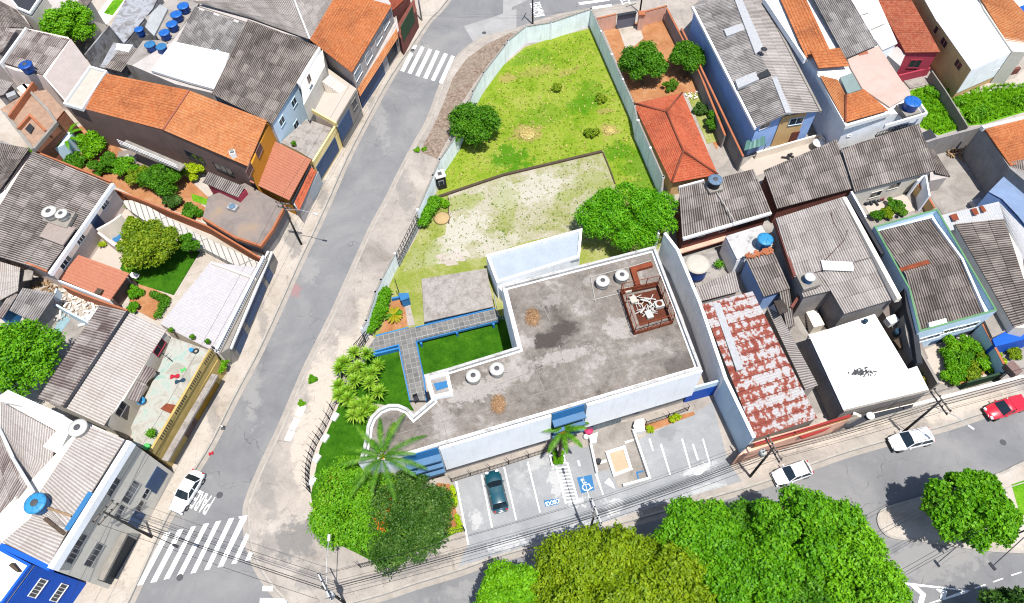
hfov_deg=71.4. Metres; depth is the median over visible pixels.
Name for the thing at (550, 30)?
boundary wall
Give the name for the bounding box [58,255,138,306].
veranda
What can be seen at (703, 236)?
window
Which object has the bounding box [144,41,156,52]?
water tank
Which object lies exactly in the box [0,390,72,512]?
sheet roof house
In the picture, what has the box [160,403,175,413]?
rusty sheet
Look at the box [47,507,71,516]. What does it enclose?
roof plank
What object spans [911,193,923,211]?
patio edge
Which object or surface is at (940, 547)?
power line
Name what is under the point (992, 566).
street lamp
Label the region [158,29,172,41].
water tank
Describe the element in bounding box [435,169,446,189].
guard cabin
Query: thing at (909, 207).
planted patio
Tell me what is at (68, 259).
window
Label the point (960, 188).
court
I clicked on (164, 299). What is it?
leafy border
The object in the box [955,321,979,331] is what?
window
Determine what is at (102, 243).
yard bush
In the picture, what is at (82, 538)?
window
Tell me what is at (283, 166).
street wing
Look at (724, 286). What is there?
pale lean to
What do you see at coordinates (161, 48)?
water tank
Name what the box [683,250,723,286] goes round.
flat terrace
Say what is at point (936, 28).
window
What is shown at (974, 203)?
water trough
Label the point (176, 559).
crosswalk stripe
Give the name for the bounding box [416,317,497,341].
railing
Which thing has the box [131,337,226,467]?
mustard house
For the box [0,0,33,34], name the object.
slate house
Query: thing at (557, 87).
field bush
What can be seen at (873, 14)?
white strip house
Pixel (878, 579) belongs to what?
street tree
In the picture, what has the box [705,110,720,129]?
citrus bush
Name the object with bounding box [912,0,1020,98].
house
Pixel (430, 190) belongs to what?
boundary wall
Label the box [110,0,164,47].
mossy block
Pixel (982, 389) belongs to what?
power line
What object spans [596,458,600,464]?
waste bin
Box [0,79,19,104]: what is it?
hut
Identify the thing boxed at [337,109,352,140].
garage door
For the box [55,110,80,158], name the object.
sunken white house
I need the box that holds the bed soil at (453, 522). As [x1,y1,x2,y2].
[436,483,456,528]
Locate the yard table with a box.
[130,272,139,278]
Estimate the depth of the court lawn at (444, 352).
81.30 m
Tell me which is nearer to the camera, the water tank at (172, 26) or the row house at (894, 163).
the row house at (894, 163)
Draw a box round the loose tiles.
[744,247,773,258]
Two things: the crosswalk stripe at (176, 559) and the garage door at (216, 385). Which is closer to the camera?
the crosswalk stripe at (176, 559)
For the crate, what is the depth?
77.59 m
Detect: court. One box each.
[799,310,827,333]
[930,158,985,213]
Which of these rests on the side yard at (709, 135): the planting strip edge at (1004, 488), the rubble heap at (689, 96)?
the rubble heap at (689, 96)
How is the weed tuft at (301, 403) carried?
on the pavement central at (280, 506)
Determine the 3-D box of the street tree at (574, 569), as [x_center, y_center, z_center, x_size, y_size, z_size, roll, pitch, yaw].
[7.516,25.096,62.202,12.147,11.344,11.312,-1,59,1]
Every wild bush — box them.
[923,85,940,96]
[952,96,966,105]
[965,110,979,122]
[971,104,992,119]
[1011,94,1023,105]
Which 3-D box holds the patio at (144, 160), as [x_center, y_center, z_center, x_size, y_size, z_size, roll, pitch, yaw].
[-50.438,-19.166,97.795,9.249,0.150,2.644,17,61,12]
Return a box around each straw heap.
[518,126,535,139]
[603,125,615,134]
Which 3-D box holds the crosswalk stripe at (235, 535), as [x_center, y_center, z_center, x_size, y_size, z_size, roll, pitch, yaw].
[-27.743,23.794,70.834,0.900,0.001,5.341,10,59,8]
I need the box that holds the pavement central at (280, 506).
[250,0,1023,602]
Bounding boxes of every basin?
[124,154,137,164]
[136,397,145,404]
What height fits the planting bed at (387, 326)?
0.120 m
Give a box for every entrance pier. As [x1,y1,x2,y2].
[589,432,597,445]
[633,418,644,434]
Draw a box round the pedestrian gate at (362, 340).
[353,331,368,347]
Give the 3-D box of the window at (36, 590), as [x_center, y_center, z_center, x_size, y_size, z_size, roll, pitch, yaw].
[-41.981,25.394,63.092,0.120,1.140,1.640,19,61,13]
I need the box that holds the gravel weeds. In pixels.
[403,161,609,269]
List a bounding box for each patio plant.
[869,210,886,220]
[880,206,893,219]
[887,197,902,210]
[893,203,908,215]
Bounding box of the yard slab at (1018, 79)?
[962,69,1023,94]
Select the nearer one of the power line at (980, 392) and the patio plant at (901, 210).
the power line at (980, 392)
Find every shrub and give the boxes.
[121,216,140,229]
[435,196,449,207]
[552,450,564,465]
[646,425,653,432]
[669,415,674,422]
[674,414,681,420]
[938,334,969,356]
[939,361,967,385]
[941,349,970,365]
[957,348,976,366]
[959,334,982,354]
[963,357,984,380]
[971,347,985,357]
[975,354,993,373]
[999,352,1007,363]
[1006,347,1022,359]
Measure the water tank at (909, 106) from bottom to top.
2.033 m
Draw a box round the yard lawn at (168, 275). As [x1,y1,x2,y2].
[120,248,199,294]
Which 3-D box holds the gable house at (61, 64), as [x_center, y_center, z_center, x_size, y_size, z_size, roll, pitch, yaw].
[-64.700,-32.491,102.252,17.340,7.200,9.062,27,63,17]
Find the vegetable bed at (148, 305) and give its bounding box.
[129,284,171,319]
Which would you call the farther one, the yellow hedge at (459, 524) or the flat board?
the flat board
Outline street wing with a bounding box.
[249,141,322,222]
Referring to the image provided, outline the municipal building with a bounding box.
[358,246,702,480]
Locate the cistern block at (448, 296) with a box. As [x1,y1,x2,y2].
[422,268,493,323]
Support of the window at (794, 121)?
in the blue house at (768, 94)
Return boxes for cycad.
[385,306,402,323]
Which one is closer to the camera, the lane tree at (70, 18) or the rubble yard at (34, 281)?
the rubble yard at (34, 281)
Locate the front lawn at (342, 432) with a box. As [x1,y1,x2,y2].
[311,403,463,566]
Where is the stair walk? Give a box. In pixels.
[123,200,258,267]
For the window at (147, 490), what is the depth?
70.62 m
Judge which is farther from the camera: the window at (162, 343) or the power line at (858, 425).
the window at (162, 343)
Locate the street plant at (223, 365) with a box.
[218,359,229,373]
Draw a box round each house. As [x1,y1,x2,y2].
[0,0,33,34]
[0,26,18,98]
[0,28,90,130]
[0,141,29,190]
[0,151,125,286]
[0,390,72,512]
[0,548,86,602]
[10,0,51,30]
[38,305,170,439]
[48,0,106,42]
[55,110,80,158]
[63,65,276,192]
[100,42,136,78]
[126,7,245,100]
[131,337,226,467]
[194,0,331,43]
[212,20,320,144]
[301,50,362,147]
[310,0,400,107]
[389,0,418,54]
[634,92,717,194]
[675,169,771,254]
[688,0,821,155]
[740,250,789,308]
[761,140,852,222]
[762,0,927,151]
[771,196,901,328]
[799,314,928,419]
[841,123,934,204]
[855,0,896,57]
[872,209,996,346]
[878,0,939,81]
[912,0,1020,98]
[942,202,1023,267]
[951,219,1023,336]
[962,116,1023,192]
[977,177,1023,227]
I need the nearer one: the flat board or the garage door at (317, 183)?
the flat board
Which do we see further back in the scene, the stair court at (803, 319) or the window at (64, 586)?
the stair court at (803, 319)
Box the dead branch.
[824,213,847,260]
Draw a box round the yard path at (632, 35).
[619,26,643,47]
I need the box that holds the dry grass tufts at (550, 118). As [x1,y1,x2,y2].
[447,36,653,186]
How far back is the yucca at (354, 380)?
77.21 m
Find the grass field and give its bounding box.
[439,28,663,203]
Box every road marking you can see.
[905,582,970,590]
[911,586,925,602]
[930,591,968,602]
[936,589,946,599]
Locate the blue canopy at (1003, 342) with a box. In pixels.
[985,332,1023,353]
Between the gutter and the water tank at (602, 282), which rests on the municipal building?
the water tank at (602, 282)
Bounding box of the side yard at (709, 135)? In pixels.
[686,92,717,143]
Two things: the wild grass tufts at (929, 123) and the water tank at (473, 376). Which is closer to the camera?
the water tank at (473, 376)
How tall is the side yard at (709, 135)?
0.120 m
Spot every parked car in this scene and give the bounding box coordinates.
[169,469,204,514]
[485,469,508,513]
[770,460,813,486]
[886,426,935,452]
[981,394,1023,421]
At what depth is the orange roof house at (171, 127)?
93.03 m
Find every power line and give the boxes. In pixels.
[55,536,90,602]
[100,503,326,598]
[101,206,286,514]
[116,516,323,589]
[279,0,404,201]
[322,501,596,598]
[328,515,592,589]
[591,439,778,522]
[592,454,767,519]
[767,404,930,454]
[770,392,945,457]
[879,489,988,575]
[929,378,1023,407]
[940,368,1023,408]
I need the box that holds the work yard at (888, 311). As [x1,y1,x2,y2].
[878,304,927,358]
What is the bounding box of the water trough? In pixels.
[968,198,981,207]
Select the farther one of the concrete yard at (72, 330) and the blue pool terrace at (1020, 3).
the blue pool terrace at (1020, 3)
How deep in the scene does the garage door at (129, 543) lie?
69.27 m
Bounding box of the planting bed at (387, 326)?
[379,300,407,333]
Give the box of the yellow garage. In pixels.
[281,119,342,179]
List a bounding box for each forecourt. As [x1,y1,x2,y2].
[592,421,646,488]
[740,143,817,175]
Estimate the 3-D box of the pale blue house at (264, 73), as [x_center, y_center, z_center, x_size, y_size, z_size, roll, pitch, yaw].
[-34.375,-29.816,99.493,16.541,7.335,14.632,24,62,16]
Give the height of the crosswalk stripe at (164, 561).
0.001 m
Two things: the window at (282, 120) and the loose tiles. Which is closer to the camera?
the loose tiles
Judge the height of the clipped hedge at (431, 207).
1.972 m
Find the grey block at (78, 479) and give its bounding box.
[0,423,173,588]
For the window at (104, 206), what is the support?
in the grey roof house at (31, 237)
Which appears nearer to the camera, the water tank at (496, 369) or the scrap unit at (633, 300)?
the water tank at (496, 369)
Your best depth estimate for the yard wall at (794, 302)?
78.93 m
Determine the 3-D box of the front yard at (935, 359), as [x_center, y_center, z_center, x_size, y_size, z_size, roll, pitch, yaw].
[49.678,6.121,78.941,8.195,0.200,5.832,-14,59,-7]
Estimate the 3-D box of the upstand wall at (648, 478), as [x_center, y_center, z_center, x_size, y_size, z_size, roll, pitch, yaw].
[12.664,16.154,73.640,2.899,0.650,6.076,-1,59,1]
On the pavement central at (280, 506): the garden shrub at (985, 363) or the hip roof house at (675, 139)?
the hip roof house at (675, 139)
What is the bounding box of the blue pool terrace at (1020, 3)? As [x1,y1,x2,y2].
[1014,0,1023,10]
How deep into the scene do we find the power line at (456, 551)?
61.99 m
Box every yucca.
[331,353,358,391]
[331,386,372,422]
[336,391,379,423]
[339,344,375,368]
[341,359,370,393]
[359,357,387,399]
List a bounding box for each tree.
[0,317,66,396]
[38,0,97,43]
[114,217,180,271]
[177,232,200,253]
[306,451,405,554]
[339,412,427,501]
[350,469,456,581]
[446,100,502,147]
[473,558,544,602]
[529,519,657,602]
[539,421,588,456]
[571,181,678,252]
[591,532,718,602]
[617,40,668,88]
[650,495,746,580]
[667,40,705,78]
[702,528,804,602]
[726,496,756,543]
[740,483,870,592]
[784,567,855,602]
[790,516,913,602]
[919,467,1023,554]
[975,585,1023,602]
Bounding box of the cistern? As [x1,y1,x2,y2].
[227,203,238,212]
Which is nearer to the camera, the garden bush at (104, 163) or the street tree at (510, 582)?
the street tree at (510, 582)
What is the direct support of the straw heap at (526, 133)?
on the grass field
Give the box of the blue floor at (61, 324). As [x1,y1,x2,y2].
[55,313,70,331]
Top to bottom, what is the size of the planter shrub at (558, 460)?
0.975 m
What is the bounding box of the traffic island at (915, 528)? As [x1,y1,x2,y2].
[880,464,1023,550]
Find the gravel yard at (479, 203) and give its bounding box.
[403,153,614,270]
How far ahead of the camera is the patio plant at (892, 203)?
89.02 m
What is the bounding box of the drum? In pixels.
[143,443,150,450]
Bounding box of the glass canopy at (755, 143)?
[743,136,765,152]
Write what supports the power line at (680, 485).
attached to the utility pole at (595, 512)
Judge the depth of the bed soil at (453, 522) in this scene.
71.51 m
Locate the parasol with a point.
(588, 431)
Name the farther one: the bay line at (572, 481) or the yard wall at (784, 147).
the yard wall at (784, 147)
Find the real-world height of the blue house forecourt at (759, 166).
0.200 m
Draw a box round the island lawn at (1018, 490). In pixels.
[1011,480,1023,512]
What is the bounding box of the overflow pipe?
[717,192,735,222]
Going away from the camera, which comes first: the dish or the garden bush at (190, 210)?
the garden bush at (190, 210)
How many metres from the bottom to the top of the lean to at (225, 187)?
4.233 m
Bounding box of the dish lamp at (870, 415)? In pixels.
[866,411,874,419]
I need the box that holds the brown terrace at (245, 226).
[202,183,290,255]
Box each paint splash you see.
[605,479,614,487]
[694,463,709,474]
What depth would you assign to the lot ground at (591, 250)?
87.17 m
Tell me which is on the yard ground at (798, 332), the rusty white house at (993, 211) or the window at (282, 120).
the rusty white house at (993, 211)
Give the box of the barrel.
[892,328,900,336]
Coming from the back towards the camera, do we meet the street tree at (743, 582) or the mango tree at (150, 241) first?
the mango tree at (150, 241)
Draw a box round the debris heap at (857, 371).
[848,367,877,376]
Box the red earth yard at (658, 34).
[604,20,718,149]
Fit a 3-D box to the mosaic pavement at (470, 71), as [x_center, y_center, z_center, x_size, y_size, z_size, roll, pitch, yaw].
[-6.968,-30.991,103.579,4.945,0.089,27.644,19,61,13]
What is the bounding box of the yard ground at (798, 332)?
[669,124,1023,413]
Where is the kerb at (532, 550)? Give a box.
[242,0,985,602]
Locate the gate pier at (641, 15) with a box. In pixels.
[637,10,644,29]
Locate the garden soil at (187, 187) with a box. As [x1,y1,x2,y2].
[77,126,207,219]
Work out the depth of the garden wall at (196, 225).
90.61 m
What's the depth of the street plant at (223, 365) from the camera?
79.15 m
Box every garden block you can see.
[307,476,316,486]
[312,454,321,463]
[321,433,329,442]
[330,412,339,421]
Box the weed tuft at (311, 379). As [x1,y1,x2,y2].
[308,374,317,383]
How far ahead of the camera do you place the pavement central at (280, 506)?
75.06 m
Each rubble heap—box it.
[28,275,61,291]
[36,313,65,324]
[59,290,98,315]
[75,307,97,326]
[685,91,698,98]
[781,153,793,159]
[864,198,883,205]
[947,145,966,161]
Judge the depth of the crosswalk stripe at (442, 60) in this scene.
106.31 m
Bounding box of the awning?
[844,404,913,428]
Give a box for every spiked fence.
[301,336,365,492]
[354,527,465,567]
[450,435,573,481]
[644,404,689,425]
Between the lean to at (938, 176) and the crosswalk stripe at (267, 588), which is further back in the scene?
the lean to at (938, 176)
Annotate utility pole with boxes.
[92,500,178,547]
[275,201,317,244]
[317,534,345,602]
[418,0,422,20]
[532,0,533,23]
[577,460,602,534]
[749,435,781,477]
[902,388,974,431]
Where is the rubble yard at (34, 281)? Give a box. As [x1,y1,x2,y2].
[29,276,96,319]
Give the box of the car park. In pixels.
[453,402,736,544]
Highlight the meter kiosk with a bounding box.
[398,293,410,306]
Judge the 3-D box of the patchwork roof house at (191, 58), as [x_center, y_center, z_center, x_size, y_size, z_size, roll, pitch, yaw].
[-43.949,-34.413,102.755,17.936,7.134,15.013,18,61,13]
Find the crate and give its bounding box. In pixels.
[892,338,902,350]
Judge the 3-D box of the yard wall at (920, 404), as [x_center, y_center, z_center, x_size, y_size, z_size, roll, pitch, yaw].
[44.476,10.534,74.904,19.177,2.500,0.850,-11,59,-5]
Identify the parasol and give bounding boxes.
[584,429,592,434]
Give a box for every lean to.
[127,366,159,403]
[203,172,247,202]
[695,271,739,303]
[927,149,949,191]
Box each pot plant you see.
[144,427,156,437]
[189,334,194,339]
[714,259,724,268]
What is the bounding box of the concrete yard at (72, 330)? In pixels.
[46,312,84,374]
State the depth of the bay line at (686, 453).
74.00 m
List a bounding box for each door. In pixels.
[91,214,104,229]
[98,536,136,584]
[129,509,144,527]
[145,466,166,493]
[185,417,197,437]
[192,398,209,423]
[205,382,218,403]
[234,327,247,353]
[245,280,265,327]
[264,266,272,283]
[309,172,322,202]
[316,137,338,178]
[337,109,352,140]
[359,62,384,107]
[387,41,397,65]
[788,131,799,141]
[928,334,959,345]
[958,329,974,336]
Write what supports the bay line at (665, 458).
on the car park
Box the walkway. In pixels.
[368,308,498,401]
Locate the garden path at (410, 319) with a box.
[405,305,414,325]
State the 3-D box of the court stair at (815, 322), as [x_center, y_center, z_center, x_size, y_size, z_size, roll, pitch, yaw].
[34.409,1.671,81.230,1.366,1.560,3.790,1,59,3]
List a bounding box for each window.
[28,578,47,598]
[49,583,68,602]
[60,255,71,270]
[65,547,80,564]
[71,533,87,553]
[77,234,85,245]
[83,542,104,567]
[101,199,109,210]
[106,477,120,496]
[113,504,125,518]
[114,401,127,417]
[116,43,133,52]
[121,480,140,504]
[135,500,144,511]
[141,488,150,499]
[153,339,165,356]
[183,149,205,164]
[212,161,234,176]
[245,162,253,178]
[255,143,262,158]
[278,115,285,127]
[291,96,297,108]
[293,119,299,128]
[306,73,311,84]
[351,97,357,110]
[354,64,362,81]
[365,48,372,64]
[375,28,382,45]
[382,14,389,30]
[634,399,681,414]
[691,234,706,240]
[735,221,750,228]
[759,121,770,130]
[788,116,804,125]
[868,190,882,198]
[887,181,901,190]
[907,60,922,67]
[919,332,943,341]
[930,22,938,34]
[939,36,947,49]
[939,325,963,335]
[953,58,962,71]
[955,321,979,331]
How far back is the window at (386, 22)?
104.00 m
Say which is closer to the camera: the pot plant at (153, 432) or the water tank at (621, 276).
the pot plant at (153, 432)
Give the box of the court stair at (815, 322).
[805,309,824,332]
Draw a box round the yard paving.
[91,207,199,322]
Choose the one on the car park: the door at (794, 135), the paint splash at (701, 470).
the paint splash at (701, 470)
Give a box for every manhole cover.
[176,574,182,580]
[216,492,222,497]
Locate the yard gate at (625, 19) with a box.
[616,10,636,28]
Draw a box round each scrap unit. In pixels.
[629,295,637,304]
[644,309,653,319]
[653,299,664,309]
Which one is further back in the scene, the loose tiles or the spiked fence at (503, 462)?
the loose tiles
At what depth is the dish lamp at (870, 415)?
72.04 m
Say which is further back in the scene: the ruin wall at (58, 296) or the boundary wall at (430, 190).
the boundary wall at (430, 190)
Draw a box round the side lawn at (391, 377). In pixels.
[353,351,413,410]
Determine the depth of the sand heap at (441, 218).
90.82 m
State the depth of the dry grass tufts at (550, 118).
99.84 m
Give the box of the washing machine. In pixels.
[883,314,899,327]
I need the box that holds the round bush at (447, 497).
[431,491,454,508]
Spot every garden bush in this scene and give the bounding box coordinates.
[62,150,85,168]
[75,130,106,159]
[86,150,119,175]
[111,156,138,176]
[124,165,148,184]
[136,162,187,196]
[162,194,182,207]
[181,202,202,217]
[182,162,204,180]
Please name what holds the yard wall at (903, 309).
on the yard ground at (798, 332)
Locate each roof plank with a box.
[43,517,65,535]
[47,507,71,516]
[899,260,929,271]
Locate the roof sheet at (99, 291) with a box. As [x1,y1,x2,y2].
[94,288,103,294]
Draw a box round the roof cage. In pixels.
[620,275,675,334]
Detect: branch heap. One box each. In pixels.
[490,394,505,413]
[525,307,539,326]
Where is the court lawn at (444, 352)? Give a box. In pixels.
[418,316,511,373]
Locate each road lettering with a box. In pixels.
[189,490,214,514]
[530,2,544,16]
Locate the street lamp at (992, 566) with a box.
[988,530,1023,570]
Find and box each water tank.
[18,60,38,74]
[23,492,54,514]
[41,205,56,220]
[54,209,69,221]
[68,419,89,437]
[134,26,147,37]
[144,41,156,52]
[155,43,166,54]
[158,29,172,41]
[166,20,178,32]
[170,10,186,22]
[177,2,190,14]
[466,369,483,384]
[489,362,503,377]
[596,275,610,289]
[615,269,630,284]
[685,253,709,282]
[703,174,723,194]
[756,233,773,249]
[803,272,815,284]
[894,95,921,118]
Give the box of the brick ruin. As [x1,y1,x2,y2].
[0,82,81,160]
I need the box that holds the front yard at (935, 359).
[925,334,990,385]
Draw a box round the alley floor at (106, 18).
[84,0,124,50]
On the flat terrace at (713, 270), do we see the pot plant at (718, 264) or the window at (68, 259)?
the pot plant at (718, 264)
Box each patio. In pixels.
[117,150,163,170]
[865,194,914,222]
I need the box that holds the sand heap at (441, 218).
[433,212,449,224]
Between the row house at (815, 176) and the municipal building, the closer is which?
the municipal building
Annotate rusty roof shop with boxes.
[702,291,851,465]
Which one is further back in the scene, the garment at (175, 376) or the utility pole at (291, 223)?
the utility pole at (291, 223)
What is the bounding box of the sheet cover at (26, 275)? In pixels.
[19,269,33,281]
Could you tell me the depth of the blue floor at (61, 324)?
84.48 m
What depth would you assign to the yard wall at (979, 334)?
77.31 m
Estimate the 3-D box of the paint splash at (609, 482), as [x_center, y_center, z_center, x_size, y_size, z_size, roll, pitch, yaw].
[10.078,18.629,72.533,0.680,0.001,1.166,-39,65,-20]
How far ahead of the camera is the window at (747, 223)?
85.64 m
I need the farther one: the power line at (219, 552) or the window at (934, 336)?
the window at (934, 336)
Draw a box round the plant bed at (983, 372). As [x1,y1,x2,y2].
[951,356,987,385]
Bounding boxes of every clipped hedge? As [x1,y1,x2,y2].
[366,285,392,333]
[416,194,441,226]
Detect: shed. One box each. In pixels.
[0,262,30,318]
[0,293,21,324]
[9,288,63,329]
[486,228,581,298]
[764,305,817,396]
[777,290,794,330]
[997,361,1022,380]
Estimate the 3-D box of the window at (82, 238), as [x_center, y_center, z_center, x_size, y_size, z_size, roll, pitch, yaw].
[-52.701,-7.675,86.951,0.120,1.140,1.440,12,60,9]
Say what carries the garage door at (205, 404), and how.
in the mustard house at (188, 413)
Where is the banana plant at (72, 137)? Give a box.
[56,122,81,149]
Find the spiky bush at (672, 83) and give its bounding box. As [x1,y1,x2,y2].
[661,78,678,91]
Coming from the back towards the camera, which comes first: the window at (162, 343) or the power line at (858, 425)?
the window at (162, 343)
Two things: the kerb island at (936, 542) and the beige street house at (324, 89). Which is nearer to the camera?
the kerb island at (936, 542)
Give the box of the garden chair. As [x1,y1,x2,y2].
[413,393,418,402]
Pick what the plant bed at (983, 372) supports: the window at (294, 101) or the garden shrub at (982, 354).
the garden shrub at (982, 354)
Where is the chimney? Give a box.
[229,149,236,158]
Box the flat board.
[821,260,853,270]
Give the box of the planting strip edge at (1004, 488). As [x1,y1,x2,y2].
[918,482,1023,520]
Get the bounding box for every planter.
[549,454,565,466]
[605,445,632,477]
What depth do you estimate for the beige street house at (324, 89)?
96.85 m
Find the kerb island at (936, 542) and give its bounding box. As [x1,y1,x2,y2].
[877,461,1023,553]
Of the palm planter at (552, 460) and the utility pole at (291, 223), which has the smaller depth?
the palm planter at (552, 460)
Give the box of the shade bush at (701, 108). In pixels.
[691,101,708,114]
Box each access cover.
[284,431,294,440]
[289,418,299,429]
[295,406,305,416]
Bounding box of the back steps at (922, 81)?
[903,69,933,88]
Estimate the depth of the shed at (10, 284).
84.14 m
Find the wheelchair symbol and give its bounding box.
[581,479,592,490]
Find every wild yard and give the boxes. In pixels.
[910,86,968,135]
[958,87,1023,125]
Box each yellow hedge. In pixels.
[446,513,463,533]
[450,485,457,505]
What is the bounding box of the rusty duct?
[630,262,652,288]
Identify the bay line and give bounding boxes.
[455,481,468,544]
[481,475,492,526]
[503,467,516,519]
[527,462,540,511]
[555,466,566,503]
[566,462,577,500]
[595,473,603,494]
[660,444,670,474]
[681,438,690,468]
[702,439,709,462]
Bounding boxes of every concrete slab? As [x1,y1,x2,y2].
[435,252,458,265]
[450,249,465,261]
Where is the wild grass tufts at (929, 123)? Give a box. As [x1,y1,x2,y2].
[912,85,967,132]
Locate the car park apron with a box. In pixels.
[459,465,741,565]
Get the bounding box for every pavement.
[0,0,444,602]
[420,32,513,158]
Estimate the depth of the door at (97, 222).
89.08 m
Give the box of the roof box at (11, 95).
[6,91,17,99]
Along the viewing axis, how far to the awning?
72.61 m
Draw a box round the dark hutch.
[922,129,935,140]
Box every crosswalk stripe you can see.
[138,532,169,584]
[150,529,182,582]
[164,526,195,578]
[178,523,208,574]
[191,521,220,572]
[205,518,233,569]
[218,515,246,566]
[232,534,248,563]
[245,552,252,560]
[260,598,286,602]
[262,586,272,590]
[400,53,412,71]
[408,46,423,73]
[416,49,431,75]
[423,50,438,78]
[431,53,447,80]
[439,56,454,83]
[578,0,609,4]
[592,4,611,8]
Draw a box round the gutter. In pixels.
[130,0,450,602]
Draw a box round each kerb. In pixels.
[126,0,446,602]
[242,0,985,602]
[438,150,602,196]
[602,152,615,183]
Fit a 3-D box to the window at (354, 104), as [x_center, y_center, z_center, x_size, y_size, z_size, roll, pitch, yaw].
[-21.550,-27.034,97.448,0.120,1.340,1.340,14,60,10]
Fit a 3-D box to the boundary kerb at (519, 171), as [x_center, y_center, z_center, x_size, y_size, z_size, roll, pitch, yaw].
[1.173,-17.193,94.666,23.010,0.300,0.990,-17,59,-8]
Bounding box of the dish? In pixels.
[813,138,824,146]
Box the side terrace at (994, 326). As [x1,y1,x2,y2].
[971,312,1005,338]
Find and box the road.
[129,0,1023,602]
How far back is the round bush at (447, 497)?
71.38 m
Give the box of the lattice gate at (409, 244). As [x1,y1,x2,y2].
[396,213,419,266]
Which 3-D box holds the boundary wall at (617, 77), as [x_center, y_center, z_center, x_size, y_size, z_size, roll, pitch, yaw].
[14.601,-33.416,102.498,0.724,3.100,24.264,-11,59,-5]
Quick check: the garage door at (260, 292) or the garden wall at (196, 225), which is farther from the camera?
the garden wall at (196, 225)
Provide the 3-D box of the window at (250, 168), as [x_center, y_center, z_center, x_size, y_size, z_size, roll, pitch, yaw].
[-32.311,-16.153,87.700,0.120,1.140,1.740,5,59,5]
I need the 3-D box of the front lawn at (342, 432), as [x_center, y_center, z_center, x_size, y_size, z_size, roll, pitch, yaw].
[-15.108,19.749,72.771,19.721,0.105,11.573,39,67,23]
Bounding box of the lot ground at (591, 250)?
[373,150,664,337]
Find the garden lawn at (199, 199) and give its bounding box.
[191,194,207,204]
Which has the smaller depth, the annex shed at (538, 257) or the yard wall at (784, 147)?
the annex shed at (538, 257)
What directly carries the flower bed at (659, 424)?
on the car park
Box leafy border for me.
[149,290,171,319]
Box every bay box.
[544,498,558,506]
[577,475,594,492]
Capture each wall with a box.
[54,288,62,303]
[54,303,87,324]
[62,285,129,311]
[84,25,119,68]
[96,231,121,254]
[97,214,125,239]
[115,189,260,261]
[360,252,398,339]
[373,347,398,356]
[376,327,407,335]
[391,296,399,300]
[416,174,436,218]
[433,25,525,187]
[525,8,591,43]
[589,9,637,135]
[589,443,597,473]
[596,13,616,30]
[622,429,650,487]
[634,119,664,247]
[643,5,666,25]
[658,232,755,452]
[664,8,725,147]
[680,28,743,170]
[683,379,719,402]
[754,133,824,158]
[790,294,799,309]
[845,375,1023,425]
[847,195,922,368]
[848,191,866,218]
[890,293,912,365]
[906,174,929,211]
[912,184,934,211]
[918,350,939,390]
[925,125,981,153]
[927,71,968,130]
[959,372,1005,389]
[962,126,1008,194]
[971,324,1004,374]
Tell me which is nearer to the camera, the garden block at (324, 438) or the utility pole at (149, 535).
the utility pole at (149, 535)
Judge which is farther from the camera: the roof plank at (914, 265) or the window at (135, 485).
the roof plank at (914, 265)
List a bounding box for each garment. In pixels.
[112,233,122,241]
[170,374,179,378]
[175,378,184,383]
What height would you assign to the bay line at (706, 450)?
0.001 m
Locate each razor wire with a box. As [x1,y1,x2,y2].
[432,24,526,172]
[590,8,637,117]
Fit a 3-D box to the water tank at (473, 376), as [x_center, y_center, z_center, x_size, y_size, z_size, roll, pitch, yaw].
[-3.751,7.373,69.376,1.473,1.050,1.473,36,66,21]
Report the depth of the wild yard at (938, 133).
97.58 m
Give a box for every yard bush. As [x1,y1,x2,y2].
[98,241,106,246]
[126,301,138,312]
[127,283,145,298]
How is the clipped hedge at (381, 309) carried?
on the lot ground at (591, 250)
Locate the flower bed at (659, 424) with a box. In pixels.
[644,412,694,429]
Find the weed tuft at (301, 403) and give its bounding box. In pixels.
[297,399,305,406]
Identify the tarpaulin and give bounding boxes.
[145,4,167,36]
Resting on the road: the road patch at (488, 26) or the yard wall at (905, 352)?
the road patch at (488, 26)
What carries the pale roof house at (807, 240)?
on the yard ground at (798, 332)
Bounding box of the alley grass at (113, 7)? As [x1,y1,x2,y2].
[104,0,123,14]
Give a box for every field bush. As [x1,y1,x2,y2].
[551,82,561,91]
[583,128,600,137]
[594,92,607,104]
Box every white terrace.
[17,84,29,93]
[719,225,771,272]
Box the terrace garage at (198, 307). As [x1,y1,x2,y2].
[160,249,277,365]
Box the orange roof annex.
[978,0,1023,83]
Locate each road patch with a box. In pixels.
[464,9,515,40]
[503,0,526,24]

